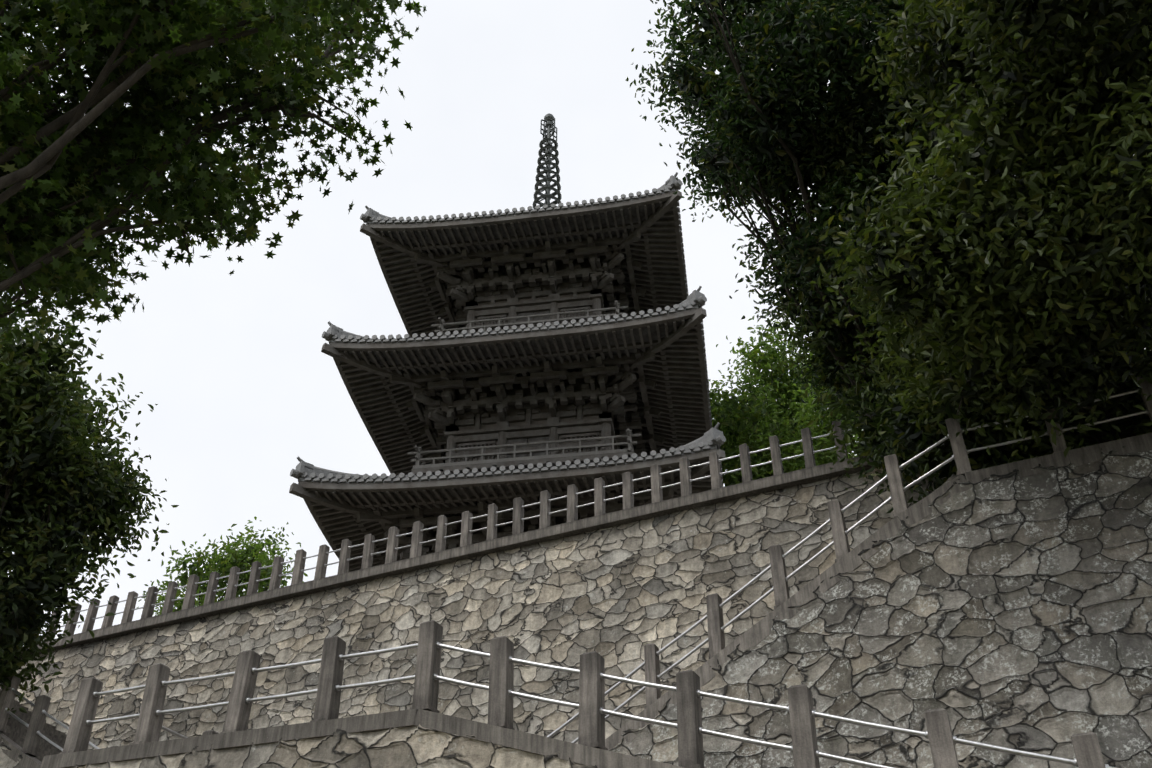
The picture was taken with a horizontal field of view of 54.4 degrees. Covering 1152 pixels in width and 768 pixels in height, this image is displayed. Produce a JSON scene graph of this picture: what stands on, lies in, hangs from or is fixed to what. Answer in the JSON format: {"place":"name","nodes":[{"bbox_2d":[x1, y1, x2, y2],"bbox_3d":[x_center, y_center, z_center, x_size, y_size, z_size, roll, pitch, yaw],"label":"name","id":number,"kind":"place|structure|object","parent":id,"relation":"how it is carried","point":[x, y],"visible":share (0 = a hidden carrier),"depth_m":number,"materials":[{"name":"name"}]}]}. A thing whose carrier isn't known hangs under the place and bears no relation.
{"place":"outdoors","nodes":[
{"label":"outdoors","id":0,"kind":"place"},
{"bbox_2d":[0,689,66,761],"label":"stair steps","id":1,"kind":"structure","parent":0,"point":[16,730],"depth_m":20.30,"materials":[{"name":"concrete"}]},
{"bbox_2d":[189,544,270,606],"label":"tree branches","id":2,"kind":"object","parent":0,"point":[266,588],"visible":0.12,"depth_m":37.33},
{"bbox_2d":[137,516,307,615],"bbox_3d":[-12.171,6.869,39.245,5.230,6.232,7.576,18,-40,-23],"label":"tree foliage","id":3,"kind":"object","parent":2,"relation":"attached to","point":[233,557],"visible":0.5,"depth_m":37.21,"materials":[{"name":"green plant"}]},
{"bbox_2d":[0,0,1133,645],"label":"sky","id":4,"kind":"structure","parent":0,"point":[241,382],"materials":[{"name":"white"}]},
{"bbox_2d":[791,117,879,415],"bbox_3d":[5.708,-0.253,19.517,3.110,8.630,6.415,-18,-40,23],"label":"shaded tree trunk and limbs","id":5,"kind":"object","parent":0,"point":[860,350],"visible":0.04,"depth_m":19.66,"materials":[{"name":"brown plant"}]},
{"bbox_2d":[608,446,1151,767],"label":"stone wall","id":6,"kind":"structure","parent":0,"point":[1012,610],"depth_m":13.28,"materials":[{"name":"grey stone"}]},
{"bbox_2d":[547,375,1151,749],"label":"stair fence","id":7,"kind":"object","parent":6,"relation":"on","point":[847,560],"visible":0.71,"depth_m":14.71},
{"bbox_2d":[802,330,1151,512],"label":"shrub foliage","id":8,"kind":"object","parent":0,"point":[903,436],"visible":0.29,"depth_m":16.60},
{"label":"ground","id":9,"kind":"structure","parent":0,"visible":0},
{"bbox_2d":[0,740,22,767],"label":"stair retaining wall","id":10,"kind":"structure","parent":9,"relation":"on","point":[6,761],"depth_m":17.43,"materials":[{"name":"stone"}]},
{"bbox_2d":[0,676,117,767],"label":"stair fence","id":11,"kind":"object","parent":10,"relation":"on","point":[28,751],"visible":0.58,"depth_m":17.75,"materials":[{"name":"wood"}]},
{"bbox_2d":[0,327,118,676],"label":"tree branches","id":12,"kind":"object","parent":9,"relation":"on","point":[6,493],"visible":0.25,"depth_m":18.47,"materials":[{"name":"brown plant"}]},
{"bbox_2d":[0,290,178,718],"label":"tree foliage","id":13,"kind":"object","parent":12,"relation":"attached to","point":[79,478],"visible":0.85,"depth_m":18.82,"materials":[{"name":"green plant"}]},
{"bbox_2d":[0,0,359,317],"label":"tree branches","id":14,"kind":"object","parent":9,"relation":"on","point":[44,161],"visible":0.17,"depth_m":5.89,"materials":[{"name":"brown plant"}]},
{"bbox_2d":[0,0,426,362],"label":"tree foliage","id":15,"kind":"object","parent":14,"relation":"attached to","point":[165,80],"visible":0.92,"depth_m":6.21,"materials":[{"name":"green plant"}]},
{"bbox_2d":[70,724,597,767],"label":"retaining wall","id":16,"kind":"structure","parent":9,"relation":"on","point":[419,746],"depth_m":10.85,"materials":[{"name":"stone"}]},
{"bbox_2d":[40,620,1115,767],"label":"fence","id":17,"kind":"object","parent":16,"relation":"on","point":[589,748],"visible":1,"depth_m":10.83,"materials":[{"name":"wood"}]},
{"bbox_2d":[0,462,957,749],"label":"retaining wall","id":18,"kind":"structure","parent":9,"relation":"on","point":[618,598],"depth_m":20.36,"materials":[{"name":"stone"}]},
{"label":"stair landing","id":19,"kind":"object","parent":9,"relation":"on","visible":0},
{"bbox_2d":[158,709,218,740],"bbox_3d":[-5.038,4.757,14.088,0.260,1.100,1.650,-15,-39,20],"label":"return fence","id":20,"kind":"object","parent":19,"relation":"on","point":[209,732],"visible":0.15,"depth_m":14.17,"materials":[{"name":"stone"}]},
{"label":"stair","id":21,"kind":"object","parent":9,"relation":"on","visible":0},
{"bbox_2d":[670,0,960,416],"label":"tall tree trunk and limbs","id":22,"kind":"object","parent":21,"relation":"on","point":[793,228],"visible":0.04,"depth_m":19.32,"materials":[{"name":"brown plant"}]},
{"bbox_2d":[626,0,1006,434],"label":"tree foliage","id":23,"kind":"object","parent":21,"relation":"on","point":[821,36],"visible":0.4,"depth_m":18.56,"materials":[{"name":"green plant"}]},
{"bbox_2d":[734,82,951,432],"bbox_3d":[5.002,-2.554,20.474,5.027,6.338,5.658,15,-38,-19],"label":"tree foliage","id":24,"kind":"object","parent":21,"relation":"on","point":[851,152],"visible":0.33,"depth_m":19.46,"materials":[{"name":"green plant"}]},
{"bbox_2d":[803,0,1151,462],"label":"tree foliage","id":25,"kind":"object","parent":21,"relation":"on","point":[1027,245],"visible":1,"depth_m":13.12,"materials":[{"name":"green plant"}]},
{"label":"terrace ground","id":26,"kind":"structure","parent":0,"visible":0},
{"bbox_2d":[14,414,944,655],"bbox_3d":[-4.282,3.563,23.046,23.800,1.104,0.340,-15,-39,20],"label":"terrace fence","id":27,"kind":"object","parent":26,"relation":"on","point":[749,486],"visible":0.79,"depth_m":22.12,"materials":[{"name":"wood"}]},
{"bbox_2d":[289,113,725,571],"bbox_3d":[-1.018,-0.942,35.907,10.854,23.145,10.881,-5,-36,7],"label":"pagoda","id":28,"kind":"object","parent":26,"relation":"on","point":[553,349],"visible":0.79,"depth_m":31.69,"materials":[{"name":"wood"}]},
{"bbox_2d":[713,345,802,479],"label":"tree branches","id":29,"kind":"object","parent":26,"relation":"on","point":[767,405],"visible":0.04,"depth_m":36.58,"materials":[{"name":"brown plant"}]},
{"bbox_2d":[708,311,862,486],"bbox_3d":[6.740,1.593,38.488,8.267,8.929,9.780,-5,-36,7],"label":"tree foliage","id":30,"kind":"object","parent":29,"relation":"attached to","point":[787,416],"visible":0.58,"depth_m":36.08,"materials":[{"name":"green plant"}]}
]}

